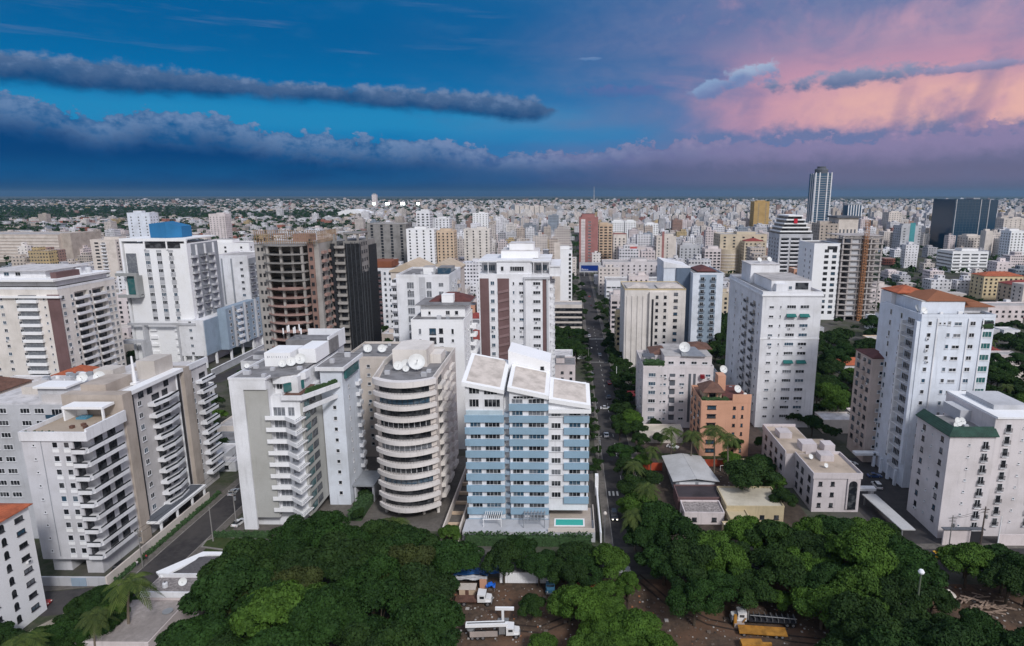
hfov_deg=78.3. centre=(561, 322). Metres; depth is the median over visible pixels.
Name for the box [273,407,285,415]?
window
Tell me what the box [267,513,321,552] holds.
broadleaf tree
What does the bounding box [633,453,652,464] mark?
broadleaf tree
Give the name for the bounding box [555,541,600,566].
broadleaf tree
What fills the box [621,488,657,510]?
broadleaf tree
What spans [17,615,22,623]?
arched window
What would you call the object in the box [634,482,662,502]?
palm tree
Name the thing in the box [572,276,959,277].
cross street
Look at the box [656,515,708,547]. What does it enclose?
broadleaf tree
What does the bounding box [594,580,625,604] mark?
broadleaf tree
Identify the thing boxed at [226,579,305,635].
broadleaf tree
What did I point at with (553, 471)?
window
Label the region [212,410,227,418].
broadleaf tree
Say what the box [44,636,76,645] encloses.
broadleaf tree
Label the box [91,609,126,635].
broadleaf tree
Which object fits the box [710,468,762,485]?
soil court
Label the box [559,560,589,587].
broadleaf tree
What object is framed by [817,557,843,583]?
broadleaf tree
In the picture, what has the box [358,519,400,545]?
broadleaf tree
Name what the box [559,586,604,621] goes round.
broadleaf tree
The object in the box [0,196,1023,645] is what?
ground
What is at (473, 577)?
tarpaulin shelter
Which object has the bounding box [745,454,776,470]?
broadleaf tree
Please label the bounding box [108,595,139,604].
broadleaf tree
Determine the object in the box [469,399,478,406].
window
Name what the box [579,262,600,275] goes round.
billboard
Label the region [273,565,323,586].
broadleaf tree
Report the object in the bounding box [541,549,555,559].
broadleaf tree
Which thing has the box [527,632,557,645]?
broadleaf tree
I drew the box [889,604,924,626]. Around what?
broadleaf tree
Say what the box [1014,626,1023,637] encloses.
broadleaf tree
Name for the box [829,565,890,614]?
broadleaf tree
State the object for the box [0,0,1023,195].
sky
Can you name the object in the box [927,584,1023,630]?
soil yard
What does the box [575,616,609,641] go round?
broadleaf tree
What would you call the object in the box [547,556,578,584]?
broadleaf tree
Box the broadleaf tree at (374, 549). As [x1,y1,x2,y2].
[354,542,401,580]
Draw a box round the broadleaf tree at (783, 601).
[770,589,792,611]
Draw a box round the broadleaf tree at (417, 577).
[382,562,455,611]
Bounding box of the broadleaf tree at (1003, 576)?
[977,553,1023,604]
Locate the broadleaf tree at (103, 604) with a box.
[96,602,106,611]
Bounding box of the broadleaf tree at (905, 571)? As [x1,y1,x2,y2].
[883,563,928,588]
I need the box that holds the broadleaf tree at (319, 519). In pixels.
[299,510,356,536]
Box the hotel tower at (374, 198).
[372,193,377,206]
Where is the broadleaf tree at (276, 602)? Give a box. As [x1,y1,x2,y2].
[228,579,305,639]
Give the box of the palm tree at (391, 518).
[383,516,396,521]
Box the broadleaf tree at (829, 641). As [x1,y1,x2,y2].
[814,637,848,645]
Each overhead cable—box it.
[136,463,224,530]
[142,461,232,531]
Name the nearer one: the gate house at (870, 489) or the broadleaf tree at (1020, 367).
the gate house at (870, 489)
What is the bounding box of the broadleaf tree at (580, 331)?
[572,328,588,336]
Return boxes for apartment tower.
[0,264,126,376]
[115,221,263,367]
[477,241,560,377]
[619,281,685,367]
[657,257,723,347]
[725,260,823,426]
[797,240,840,319]
[852,284,995,487]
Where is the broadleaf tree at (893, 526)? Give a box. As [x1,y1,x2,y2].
[869,522,905,538]
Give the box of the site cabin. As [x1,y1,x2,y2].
[458,583,476,594]
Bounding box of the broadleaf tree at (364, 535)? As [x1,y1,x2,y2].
[348,528,374,548]
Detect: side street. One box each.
[128,483,241,583]
[208,364,240,382]
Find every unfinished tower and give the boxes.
[253,229,336,351]
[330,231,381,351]
[826,220,884,320]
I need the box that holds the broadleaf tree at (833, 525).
[814,514,856,536]
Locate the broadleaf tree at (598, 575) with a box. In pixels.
[564,553,606,587]
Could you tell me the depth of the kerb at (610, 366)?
352.76 m
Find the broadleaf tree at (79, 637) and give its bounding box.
[71,623,96,643]
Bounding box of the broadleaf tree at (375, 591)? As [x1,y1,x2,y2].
[342,574,412,632]
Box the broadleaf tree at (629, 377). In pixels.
[621,373,635,390]
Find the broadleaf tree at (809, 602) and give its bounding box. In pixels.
[789,583,840,629]
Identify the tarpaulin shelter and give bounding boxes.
[453,566,488,575]
[456,575,486,579]
[479,565,499,582]
[486,581,495,591]
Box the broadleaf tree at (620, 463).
[613,457,646,475]
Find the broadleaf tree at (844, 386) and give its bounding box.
[833,378,848,389]
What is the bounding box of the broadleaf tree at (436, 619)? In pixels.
[392,592,464,645]
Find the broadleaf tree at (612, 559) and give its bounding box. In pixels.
[588,543,629,580]
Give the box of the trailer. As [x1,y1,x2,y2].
[738,624,787,638]
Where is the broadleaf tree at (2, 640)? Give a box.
[0,633,10,645]
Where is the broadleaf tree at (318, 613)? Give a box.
[277,586,358,645]
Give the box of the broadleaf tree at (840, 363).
[819,357,845,371]
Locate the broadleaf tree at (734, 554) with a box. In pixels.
[704,539,750,575]
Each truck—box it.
[455,588,492,606]
[465,620,519,640]
[546,577,554,594]
[729,606,796,627]
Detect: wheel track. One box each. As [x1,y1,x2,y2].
[459,624,539,627]
[462,629,538,632]
[541,617,562,626]
[542,575,638,631]
[638,574,821,639]
[639,581,814,644]
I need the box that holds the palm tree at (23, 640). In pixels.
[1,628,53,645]
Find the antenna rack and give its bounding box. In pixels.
[282,324,301,338]
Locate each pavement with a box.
[43,586,93,591]
[116,477,239,585]
[188,506,242,557]
[577,269,612,545]
[588,272,637,457]
[750,543,1023,550]
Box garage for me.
[637,424,682,442]
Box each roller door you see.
[679,482,694,483]
[698,482,713,484]
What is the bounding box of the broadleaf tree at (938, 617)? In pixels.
[926,612,952,645]
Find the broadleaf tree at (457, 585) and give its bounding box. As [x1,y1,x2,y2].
[436,573,459,590]
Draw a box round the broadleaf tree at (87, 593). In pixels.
[81,587,97,597]
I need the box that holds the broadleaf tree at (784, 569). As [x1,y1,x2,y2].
[748,546,807,588]
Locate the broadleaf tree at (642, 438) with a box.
[631,432,650,445]
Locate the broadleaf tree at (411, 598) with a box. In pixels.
[404,592,424,602]
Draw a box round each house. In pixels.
[0,376,32,393]
[12,375,49,382]
[50,365,98,375]
[73,551,221,645]
[121,323,132,338]
[123,338,133,353]
[208,382,214,394]
[215,431,234,442]
[217,416,233,431]
[217,443,236,458]
[218,456,237,470]
[240,351,264,368]
[382,327,393,340]
[472,312,478,318]
[473,319,479,329]
[473,329,479,353]
[555,349,572,356]
[555,355,575,380]
[614,308,619,350]
[814,412,849,432]
[839,357,854,373]
[860,486,875,493]
[862,335,876,338]
[864,312,878,328]
[991,351,1020,364]
[992,328,999,346]
[994,327,1019,333]
[996,299,1010,301]
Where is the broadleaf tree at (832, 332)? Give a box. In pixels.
[824,330,841,343]
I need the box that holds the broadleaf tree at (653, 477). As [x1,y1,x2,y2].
[636,470,662,484]
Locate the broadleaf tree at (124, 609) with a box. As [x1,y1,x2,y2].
[102,603,130,612]
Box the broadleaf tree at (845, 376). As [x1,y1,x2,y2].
[837,372,853,390]
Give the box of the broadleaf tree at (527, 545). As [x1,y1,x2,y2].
[506,534,537,563]
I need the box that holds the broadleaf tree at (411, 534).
[376,524,427,557]
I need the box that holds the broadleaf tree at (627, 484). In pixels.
[616,474,650,494]
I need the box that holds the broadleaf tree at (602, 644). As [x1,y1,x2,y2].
[590,642,616,645]
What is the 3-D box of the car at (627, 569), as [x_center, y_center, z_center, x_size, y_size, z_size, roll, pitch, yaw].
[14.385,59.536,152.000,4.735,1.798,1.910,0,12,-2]
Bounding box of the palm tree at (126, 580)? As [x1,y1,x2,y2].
[100,571,163,623]
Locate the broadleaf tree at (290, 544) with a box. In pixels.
[268,533,315,558]
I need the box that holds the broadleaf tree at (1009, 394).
[999,391,1013,396]
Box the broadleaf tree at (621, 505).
[616,497,626,517]
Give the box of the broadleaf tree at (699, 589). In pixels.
[665,578,725,626]
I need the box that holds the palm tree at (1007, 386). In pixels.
[997,383,1014,393]
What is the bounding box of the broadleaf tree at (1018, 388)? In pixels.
[1003,384,1023,393]
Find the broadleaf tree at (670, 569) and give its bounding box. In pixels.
[659,556,705,593]
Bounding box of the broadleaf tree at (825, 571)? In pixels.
[788,560,841,588]
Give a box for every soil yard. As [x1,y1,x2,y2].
[437,578,836,645]
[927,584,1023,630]
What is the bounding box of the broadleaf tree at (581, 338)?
[570,333,588,342]
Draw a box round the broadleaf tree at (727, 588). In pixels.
[706,569,739,606]
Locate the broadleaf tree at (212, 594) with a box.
[177,557,274,620]
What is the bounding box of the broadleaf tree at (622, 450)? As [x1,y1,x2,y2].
[606,443,633,457]
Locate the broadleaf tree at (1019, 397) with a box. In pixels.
[1012,392,1023,402]
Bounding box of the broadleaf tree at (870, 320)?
[859,314,877,334]
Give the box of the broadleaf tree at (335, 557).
[296,530,368,582]
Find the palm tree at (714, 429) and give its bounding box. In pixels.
[697,424,729,472]
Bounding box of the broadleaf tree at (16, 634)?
[6,629,31,641]
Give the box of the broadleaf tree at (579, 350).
[568,345,587,364]
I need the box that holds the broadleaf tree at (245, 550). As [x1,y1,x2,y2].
[196,541,277,604]
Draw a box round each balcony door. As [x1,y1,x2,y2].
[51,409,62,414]
[74,292,83,296]
[76,300,84,304]
[77,307,85,311]
[78,314,86,319]
[79,322,87,327]
[80,329,88,334]
[82,337,90,342]
[83,344,91,349]
[84,352,92,357]
[85,359,93,364]
[92,288,100,292]
[93,296,101,300]
[96,310,103,314]
[97,317,104,322]
[98,325,105,329]
[99,332,106,336]
[100,339,107,344]
[101,346,108,351]
[102,353,109,358]
[892,456,898,467]
[893,446,899,456]
[894,436,900,445]
[895,425,901,434]
[896,415,902,424]
[898,404,904,413]
[899,394,905,403]
[900,383,906,391]
[901,372,907,381]
[902,361,909,370]
[904,350,910,359]
[905,339,911,348]
[906,328,913,336]
[908,317,914,325]
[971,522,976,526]
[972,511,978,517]
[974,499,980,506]
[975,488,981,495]
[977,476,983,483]
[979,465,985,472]
[980,453,986,460]
[982,441,988,448]
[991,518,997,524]
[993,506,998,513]
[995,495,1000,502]
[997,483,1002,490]
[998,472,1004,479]
[1000,460,1006,467]
[1002,448,1007,455]
[1004,436,1009,443]
[1005,424,1011,431]
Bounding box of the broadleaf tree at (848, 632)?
[826,621,866,645]
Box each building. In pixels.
[0,354,225,572]
[0,503,46,630]
[90,236,125,278]
[116,270,125,292]
[117,289,130,322]
[127,210,158,241]
[208,212,232,238]
[213,238,258,253]
[227,327,380,528]
[351,341,399,456]
[366,222,411,262]
[372,339,458,513]
[377,259,401,332]
[389,257,465,292]
[390,265,461,341]
[406,226,437,263]
[411,292,477,448]
[416,209,432,227]
[435,216,451,229]
[436,228,457,262]
[461,342,594,541]
[463,226,491,260]
[471,302,476,312]
[472,212,488,227]
[476,283,478,312]
[554,242,571,300]
[554,301,582,328]
[579,213,597,261]
[598,222,612,258]
[601,257,656,276]
[604,277,656,298]
[609,289,619,332]
[611,219,623,232]
[612,232,625,258]
[618,244,654,256]
[624,219,635,239]
[627,271,648,280]
[635,341,713,427]
[644,222,657,236]
[654,231,675,258]
[662,453,719,486]
[673,484,720,509]
[677,242,700,263]
[680,500,724,524]
[690,372,751,455]
[701,245,720,270]
[713,231,766,272]
[716,486,784,521]
[722,287,728,313]
[725,509,747,520]
[739,238,765,273]
[749,200,769,226]
[761,424,862,511]
[767,214,812,272]
[788,264,797,274]
[811,221,838,240]
[827,215,860,236]
[842,204,862,218]
[847,348,884,461]
[870,281,889,307]
[881,211,901,230]
[892,223,921,252]
[907,391,1023,537]
[929,198,998,248]
[936,247,988,272]
[956,234,993,250]
[968,271,1023,299]
[979,229,992,250]
[982,302,1023,322]
[995,217,1023,229]
[996,280,1023,300]
[998,228,1023,257]
[1010,282,1023,301]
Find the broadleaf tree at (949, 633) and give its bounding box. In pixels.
[900,617,989,645]
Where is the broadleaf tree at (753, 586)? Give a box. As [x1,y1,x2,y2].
[729,567,778,610]
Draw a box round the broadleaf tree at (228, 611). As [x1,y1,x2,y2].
[224,573,276,613]
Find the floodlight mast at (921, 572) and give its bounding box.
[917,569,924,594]
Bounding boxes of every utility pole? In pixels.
[133,529,143,567]
[209,508,213,540]
[228,489,236,521]
[595,434,601,458]
[949,515,956,543]
[979,506,989,545]
[997,516,1001,542]
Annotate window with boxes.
[0,408,7,413]
[0,420,9,425]
[0,468,5,473]
[0,480,7,485]
[0,492,9,497]
[0,525,4,533]
[1,432,11,437]
[1,538,7,547]
[3,445,13,449]
[4,551,10,560]
[6,457,15,461]
[7,564,12,572]
[8,468,18,473]
[9,577,14,586]
[10,480,20,485]
[12,492,22,497]
[12,590,17,598]
[14,515,23,524]
[14,602,19,611]
[17,528,25,537]
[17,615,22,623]
[19,408,30,413]
[19,541,28,549]
[21,553,30,562]
[22,420,32,425]
[24,565,33,575]
[26,578,35,587]
[29,590,37,600]
[31,602,39,612]
[34,408,44,413]
[51,442,58,448]
[54,456,60,461]
[56,469,62,475]
[59,482,65,488]
[61,496,67,501]
[63,442,69,448]
[63,509,69,515]
[65,456,71,461]
[65,522,71,527]
[68,469,74,475]
[68,535,74,540]
[70,483,76,488]
[70,548,76,553]
[72,496,78,501]
[73,441,81,448]
[74,509,80,515]
[76,454,83,461]
[77,522,82,528]
[78,468,85,475]
[79,535,85,540]
[80,481,87,488]
[81,548,87,553]
[83,495,90,502]
[85,508,92,515]
[87,521,94,528]
[89,534,96,541]
[91,547,98,553]
[94,434,102,443]
[96,445,104,456]
[98,459,106,469]
[100,472,108,483]
[102,485,110,496]
[104,498,112,509]
[106,510,114,522]
[107,427,115,436]
[108,523,116,534]
[109,438,117,449]
[110,535,118,547]
[111,451,119,462]
[113,464,120,475]
[115,477,122,487]
[117,490,124,500]
[119,502,126,512]
[121,514,128,525]
[123,526,130,537]
[126,253,138,274]
[138,391,143,398]
[147,387,151,394]
[151,392,158,400]
[153,405,160,411]
[154,416,161,423]
[156,427,163,434]
[158,439,164,445]
[159,450,166,456]
[161,388,167,395]
[161,461,167,468]
[162,472,169,478]
[164,483,170,489]
[165,494,172,500]
[199,371,204,378]
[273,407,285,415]
[274,420,286,427]
[275,432,287,438]
[276,384,282,388]
[277,444,288,450]
[278,455,289,461]
[279,467,290,472]
[280,478,291,484]
[281,490,292,495]
[282,501,293,506]
[288,407,294,415]
[289,422,295,427]
[304,398,309,406]
[305,410,310,420]
[306,421,311,431]
[307,432,312,443]
[308,444,313,454]
[309,455,314,465]
[310,396,314,403]
[310,466,314,476]
[311,477,315,488]
[312,416,316,426]
[312,487,316,499]
[313,427,317,437]
[313,498,317,510]
[314,438,318,448]
[315,449,319,459]
[316,460,320,470]
[316,471,321,481]
[317,482,322,492]
[318,492,323,502]
[337,249,343,253]
[338,257,343,261]
[338,265,344,269]
[339,273,344,277]
[340,281,345,285]
[378,396,431,404]
[379,385,428,392]
[380,408,429,416]
[380,431,430,439]
[381,419,432,427]
[382,442,431,450]
[382,464,432,472]
[383,453,431,461]
[384,476,432,483]
[384,497,433,505]
[385,486,433,494]
[407,282,413,288]
[407,291,414,297]
[408,299,414,305]
[408,308,415,314]
[426,282,431,288]
[426,290,431,296]
[429,328,435,334]
[430,337,436,343]
[469,387,478,393]
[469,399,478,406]
[470,423,480,426]
[470,434,480,438]
[471,446,480,449]
[471,458,481,461]
[472,469,481,472]
[472,481,481,484]
[472,492,482,495]
[473,503,482,506]
[484,265,494,270]
[484,390,496,394]
[484,399,499,406]
[485,423,499,426]
[485,434,499,438]
[485,446,499,449]
[486,458,500,461]
[486,469,500,472]
[486,481,500,484]
[487,492,500,495]
[487,503,501,506]
[487,514,501,517]
[510,266,523,271]
[512,398,522,403]
[512,411,522,414]
[512,423,522,426]
[512,435,522,438]
[512,446,522,450]
[513,396,533,398]
[513,458,523,461]
[513,469,523,473]
[513,481,523,484]
[513,492,523,495]
[513,503,523,506]
[514,514,523,517]
[528,399,543,403]
[528,411,543,415]
[528,423,543,426]
[529,435,543,438]
[529,446,544,450]
[529,458,544,461]
[529,469,544,473]
[529,481,544,484]
[529,492,544,495]
[529,503,544,506]
[530,515,543,518]
[533,282,540,285]
[533,291,540,294]
[533,300,540,303]
[533,309,540,312]
[533,335,540,338]
[536,265,546,270]
[551,413,560,416]
[551,423,560,428]
[551,434,560,440]
[551,446,560,451]
[551,458,560,463]
[551,469,560,474]
[551,481,560,486]
[551,492,560,497]
[569,423,580,427]
[569,435,580,438]
[569,447,580,450]
[569,458,580,461]
[569,470,579,473]
[569,481,579,484]
[569,492,579,496]
[647,407,654,411]
[648,382,655,385]
[648,390,655,394]
[705,448,713,452]
[707,405,716,409]
[707,414,715,417]
[778,414,787,417]
[784,333,793,336]
[784,342,792,345]
[785,324,794,327]
[787,305,795,308]
[797,342,805,345]
[798,333,806,336]
[799,324,807,327]
[800,305,808,308]
[828,246,837,249]
[947,379,954,382]
[948,368,955,371]
[949,357,957,360]
[951,345,958,348]
[952,334,960,337]
[954,322,961,325]
[970,321,975,325]
[976,377,985,382]
[977,366,986,371]
[979,355,988,360]
[981,343,989,348]
[982,332,991,337]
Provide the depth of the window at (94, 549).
150.78 m
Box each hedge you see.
[113,490,221,581]
[211,529,268,537]
[347,491,373,520]
[464,530,592,546]
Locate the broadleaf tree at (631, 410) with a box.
[621,408,640,414]
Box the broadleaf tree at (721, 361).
[716,359,724,364]
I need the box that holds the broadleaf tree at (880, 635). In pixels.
[853,623,921,645]
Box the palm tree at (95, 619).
[74,606,121,645]
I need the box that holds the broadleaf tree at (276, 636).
[242,626,318,645]
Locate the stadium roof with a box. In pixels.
[337,209,371,214]
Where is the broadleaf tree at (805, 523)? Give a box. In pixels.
[792,516,826,554]
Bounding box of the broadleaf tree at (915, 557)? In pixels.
[887,541,948,587]
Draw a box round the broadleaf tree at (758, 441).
[754,436,762,445]
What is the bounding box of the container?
[499,563,545,582]
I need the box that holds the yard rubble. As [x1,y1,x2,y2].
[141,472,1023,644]
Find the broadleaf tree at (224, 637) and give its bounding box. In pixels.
[199,629,248,645]
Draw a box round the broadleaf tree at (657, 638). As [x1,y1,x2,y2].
[635,630,677,645]
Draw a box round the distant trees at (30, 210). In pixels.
[0,198,1023,300]
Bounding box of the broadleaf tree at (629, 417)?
[622,412,643,423]
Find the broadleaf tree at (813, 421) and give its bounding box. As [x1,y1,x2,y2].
[802,415,823,436]
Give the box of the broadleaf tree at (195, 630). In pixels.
[154,613,240,645]
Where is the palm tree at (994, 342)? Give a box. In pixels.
[992,340,999,348]
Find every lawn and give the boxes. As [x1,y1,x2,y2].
[203,538,233,548]
[204,537,453,556]
[640,453,744,466]
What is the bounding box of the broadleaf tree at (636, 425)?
[628,420,648,439]
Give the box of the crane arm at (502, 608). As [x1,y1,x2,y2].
[495,606,513,621]
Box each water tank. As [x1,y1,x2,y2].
[85,266,91,272]
[162,581,167,587]
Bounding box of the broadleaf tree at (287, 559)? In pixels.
[269,549,323,581]
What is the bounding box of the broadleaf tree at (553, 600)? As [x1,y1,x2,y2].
[546,584,581,624]
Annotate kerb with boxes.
[135,482,239,573]
[186,508,238,558]
[579,274,613,546]
[588,273,636,475]
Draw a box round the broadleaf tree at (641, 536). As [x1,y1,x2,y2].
[622,524,658,548]
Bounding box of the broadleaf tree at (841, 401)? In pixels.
[819,394,849,411]
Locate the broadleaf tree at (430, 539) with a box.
[417,533,439,546]
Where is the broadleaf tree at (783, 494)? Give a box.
[768,487,798,506]
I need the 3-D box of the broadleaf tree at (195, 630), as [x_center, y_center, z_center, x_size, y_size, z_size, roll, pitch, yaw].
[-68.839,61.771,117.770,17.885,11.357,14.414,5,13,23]
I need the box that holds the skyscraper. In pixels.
[806,166,832,222]
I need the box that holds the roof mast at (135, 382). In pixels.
[130,356,139,384]
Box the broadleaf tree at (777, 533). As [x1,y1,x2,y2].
[742,519,802,552]
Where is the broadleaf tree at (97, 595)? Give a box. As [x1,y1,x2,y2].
[90,586,117,603]
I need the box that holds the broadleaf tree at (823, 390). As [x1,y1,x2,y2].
[814,382,850,411]
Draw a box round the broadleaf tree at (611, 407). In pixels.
[608,403,617,411]
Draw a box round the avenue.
[574,232,645,546]
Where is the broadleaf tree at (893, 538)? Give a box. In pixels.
[887,532,916,546]
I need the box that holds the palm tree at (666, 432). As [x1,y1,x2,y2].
[658,426,683,454]
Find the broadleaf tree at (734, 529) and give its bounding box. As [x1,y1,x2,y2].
[722,515,764,548]
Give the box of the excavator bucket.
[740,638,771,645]
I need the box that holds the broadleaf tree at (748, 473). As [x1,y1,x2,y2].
[723,456,783,489]
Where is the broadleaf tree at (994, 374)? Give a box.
[987,365,1012,384]
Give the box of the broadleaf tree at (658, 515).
[627,500,686,537]
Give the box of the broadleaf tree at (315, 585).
[269,582,331,627]
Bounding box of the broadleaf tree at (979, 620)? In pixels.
[955,607,1005,643]
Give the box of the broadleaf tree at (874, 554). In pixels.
[824,528,899,577]
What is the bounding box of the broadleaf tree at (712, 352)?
[709,350,723,362]
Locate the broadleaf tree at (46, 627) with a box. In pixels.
[24,624,50,645]
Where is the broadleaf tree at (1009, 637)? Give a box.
[1000,629,1023,645]
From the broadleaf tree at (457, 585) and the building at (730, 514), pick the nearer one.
the broadleaf tree at (457, 585)
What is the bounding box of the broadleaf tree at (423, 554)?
[378,543,435,579]
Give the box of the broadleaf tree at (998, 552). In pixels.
[968,549,1006,594]
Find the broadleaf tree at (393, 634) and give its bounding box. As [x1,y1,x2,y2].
[371,619,430,645]
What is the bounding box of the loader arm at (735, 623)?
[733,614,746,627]
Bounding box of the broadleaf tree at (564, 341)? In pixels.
[561,339,573,344]
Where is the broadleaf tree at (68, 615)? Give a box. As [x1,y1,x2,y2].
[51,612,83,622]
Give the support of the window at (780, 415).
in the apartment tower at (773, 326)
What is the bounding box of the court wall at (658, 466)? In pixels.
[643,459,723,470]
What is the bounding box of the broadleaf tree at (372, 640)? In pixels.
[339,632,387,645]
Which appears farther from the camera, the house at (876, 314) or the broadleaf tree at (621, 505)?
the house at (876, 314)
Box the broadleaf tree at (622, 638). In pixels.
[606,626,637,645]
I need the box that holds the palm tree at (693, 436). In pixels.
[678,430,705,455]
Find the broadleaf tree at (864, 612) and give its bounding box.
[825,591,891,630]
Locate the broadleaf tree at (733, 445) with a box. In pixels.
[725,438,743,449]
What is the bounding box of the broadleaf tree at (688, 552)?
[658,539,715,580]
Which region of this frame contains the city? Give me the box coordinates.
[0,198,1023,296]
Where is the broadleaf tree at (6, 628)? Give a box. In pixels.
[0,621,21,644]
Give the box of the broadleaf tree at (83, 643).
[73,636,90,644]
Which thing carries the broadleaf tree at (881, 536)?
on the ground at (224, 480)
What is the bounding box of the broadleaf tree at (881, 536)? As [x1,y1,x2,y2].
[841,524,889,546]
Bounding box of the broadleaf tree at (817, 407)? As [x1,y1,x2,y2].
[813,403,825,413]
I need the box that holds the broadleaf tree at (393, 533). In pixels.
[389,526,429,539]
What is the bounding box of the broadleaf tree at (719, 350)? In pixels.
[713,344,725,357]
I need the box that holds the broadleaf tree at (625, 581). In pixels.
[615,570,640,601]
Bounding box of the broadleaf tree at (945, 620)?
[935,617,991,645]
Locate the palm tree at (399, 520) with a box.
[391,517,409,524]
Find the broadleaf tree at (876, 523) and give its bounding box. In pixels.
[851,517,895,535]
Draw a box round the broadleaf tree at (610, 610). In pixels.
[596,601,626,617]
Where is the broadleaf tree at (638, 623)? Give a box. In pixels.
[603,607,662,645]
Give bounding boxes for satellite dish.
[76,373,87,382]
[93,371,104,378]
[178,578,186,585]
[278,360,285,366]
[286,357,295,366]
[294,353,305,364]
[363,344,371,352]
[378,344,385,352]
[393,361,402,370]
[402,359,409,367]
[402,365,408,371]
[408,354,424,370]
[679,342,689,351]
[720,365,726,372]
[734,385,740,392]
[921,307,927,313]
[955,417,961,425]
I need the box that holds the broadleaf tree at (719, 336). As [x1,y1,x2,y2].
[714,333,726,342]
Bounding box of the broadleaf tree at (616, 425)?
[611,420,629,441]
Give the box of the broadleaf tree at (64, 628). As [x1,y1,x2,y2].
[41,619,86,642]
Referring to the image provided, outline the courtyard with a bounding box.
[638,453,806,542]
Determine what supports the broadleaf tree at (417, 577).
on the ground at (224, 480)
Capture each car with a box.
[45,599,52,605]
[111,560,124,570]
[227,488,239,495]
[231,518,243,527]
[600,405,608,409]
[611,508,617,520]
[619,566,630,572]
[666,443,678,448]
[866,472,881,477]
[871,481,882,489]
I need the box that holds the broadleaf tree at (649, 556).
[633,544,677,585]
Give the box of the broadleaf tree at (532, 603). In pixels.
[517,593,545,620]
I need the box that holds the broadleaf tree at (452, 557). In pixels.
[428,539,484,574]
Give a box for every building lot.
[232,456,597,531]
[632,422,762,453]
[848,458,1023,549]
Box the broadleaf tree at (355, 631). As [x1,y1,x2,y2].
[329,615,386,644]
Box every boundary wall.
[11,613,63,642]
[41,492,209,585]
[211,344,263,374]
[440,466,468,540]
[595,473,601,542]
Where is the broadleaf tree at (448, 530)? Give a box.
[437,524,460,540]
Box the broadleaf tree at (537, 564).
[515,552,553,586]
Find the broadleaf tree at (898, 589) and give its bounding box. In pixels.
[874,575,934,623]
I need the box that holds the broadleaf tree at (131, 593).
[115,585,136,599]
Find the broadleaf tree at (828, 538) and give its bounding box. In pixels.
[824,534,856,564]
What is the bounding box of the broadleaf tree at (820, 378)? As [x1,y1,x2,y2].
[815,373,835,400]
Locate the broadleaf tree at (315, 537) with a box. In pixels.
[310,523,357,547]
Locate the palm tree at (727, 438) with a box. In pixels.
[712,432,741,475]
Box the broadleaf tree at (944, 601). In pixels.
[924,583,960,613]
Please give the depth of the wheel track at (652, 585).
134.76 m
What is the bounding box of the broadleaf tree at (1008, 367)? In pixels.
[989,360,1018,386]
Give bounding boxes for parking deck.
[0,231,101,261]
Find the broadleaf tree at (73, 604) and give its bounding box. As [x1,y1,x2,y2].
[63,594,90,612]
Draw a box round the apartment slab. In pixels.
[515,205,543,213]
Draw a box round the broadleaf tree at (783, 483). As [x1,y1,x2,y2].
[761,477,787,488]
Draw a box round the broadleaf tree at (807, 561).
[786,546,821,584]
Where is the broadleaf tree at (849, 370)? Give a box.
[840,367,853,386]
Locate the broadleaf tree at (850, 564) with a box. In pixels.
[840,561,883,594]
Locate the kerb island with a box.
[201,538,266,550]
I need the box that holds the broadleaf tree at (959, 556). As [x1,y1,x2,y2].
[935,542,995,587]
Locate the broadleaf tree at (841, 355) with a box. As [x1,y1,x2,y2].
[819,349,851,374]
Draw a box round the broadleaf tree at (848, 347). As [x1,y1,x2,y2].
[829,342,856,354]
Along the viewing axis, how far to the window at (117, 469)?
155.61 m
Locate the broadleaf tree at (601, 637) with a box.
[567,630,613,645]
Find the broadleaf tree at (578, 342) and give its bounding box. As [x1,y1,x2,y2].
[564,340,586,346]
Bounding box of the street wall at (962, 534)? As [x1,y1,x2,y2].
[941,527,1023,545]
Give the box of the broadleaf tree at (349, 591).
[319,580,372,612]
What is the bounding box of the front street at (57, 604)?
[38,549,1023,616]
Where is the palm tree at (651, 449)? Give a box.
[642,446,660,469]
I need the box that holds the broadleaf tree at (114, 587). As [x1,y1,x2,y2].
[89,584,116,591]
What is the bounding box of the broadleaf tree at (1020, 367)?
[1015,364,1023,374]
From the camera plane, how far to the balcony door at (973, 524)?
166.05 m
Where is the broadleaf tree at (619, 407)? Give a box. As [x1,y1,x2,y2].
[612,401,633,412]
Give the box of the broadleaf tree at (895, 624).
[847,615,922,645]
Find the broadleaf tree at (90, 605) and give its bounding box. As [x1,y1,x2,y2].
[74,598,98,618]
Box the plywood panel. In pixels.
[480,579,486,588]
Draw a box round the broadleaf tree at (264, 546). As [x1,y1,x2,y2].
[221,536,274,557]
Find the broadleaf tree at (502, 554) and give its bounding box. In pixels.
[480,539,523,584]
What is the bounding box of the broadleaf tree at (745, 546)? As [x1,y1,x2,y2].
[715,539,750,562]
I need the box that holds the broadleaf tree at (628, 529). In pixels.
[624,523,643,550]
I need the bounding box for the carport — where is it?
[862,494,915,535]
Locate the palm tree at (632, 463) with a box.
[622,460,645,475]
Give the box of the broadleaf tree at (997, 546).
[983,543,1012,552]
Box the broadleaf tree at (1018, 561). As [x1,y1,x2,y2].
[997,551,1023,607]
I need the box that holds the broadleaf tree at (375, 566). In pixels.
[338,554,405,614]
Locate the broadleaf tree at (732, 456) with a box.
[718,451,741,462]
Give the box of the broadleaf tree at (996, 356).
[989,353,1005,361]
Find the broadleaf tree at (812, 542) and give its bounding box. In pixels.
[791,530,837,560]
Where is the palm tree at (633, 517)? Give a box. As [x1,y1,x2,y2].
[620,508,641,550]
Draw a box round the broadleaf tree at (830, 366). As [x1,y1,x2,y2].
[816,359,843,374]
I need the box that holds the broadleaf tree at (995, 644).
[986,642,1003,645]
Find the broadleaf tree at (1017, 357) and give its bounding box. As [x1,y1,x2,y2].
[1005,352,1023,364]
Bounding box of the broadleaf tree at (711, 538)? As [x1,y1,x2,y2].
[693,530,729,570]

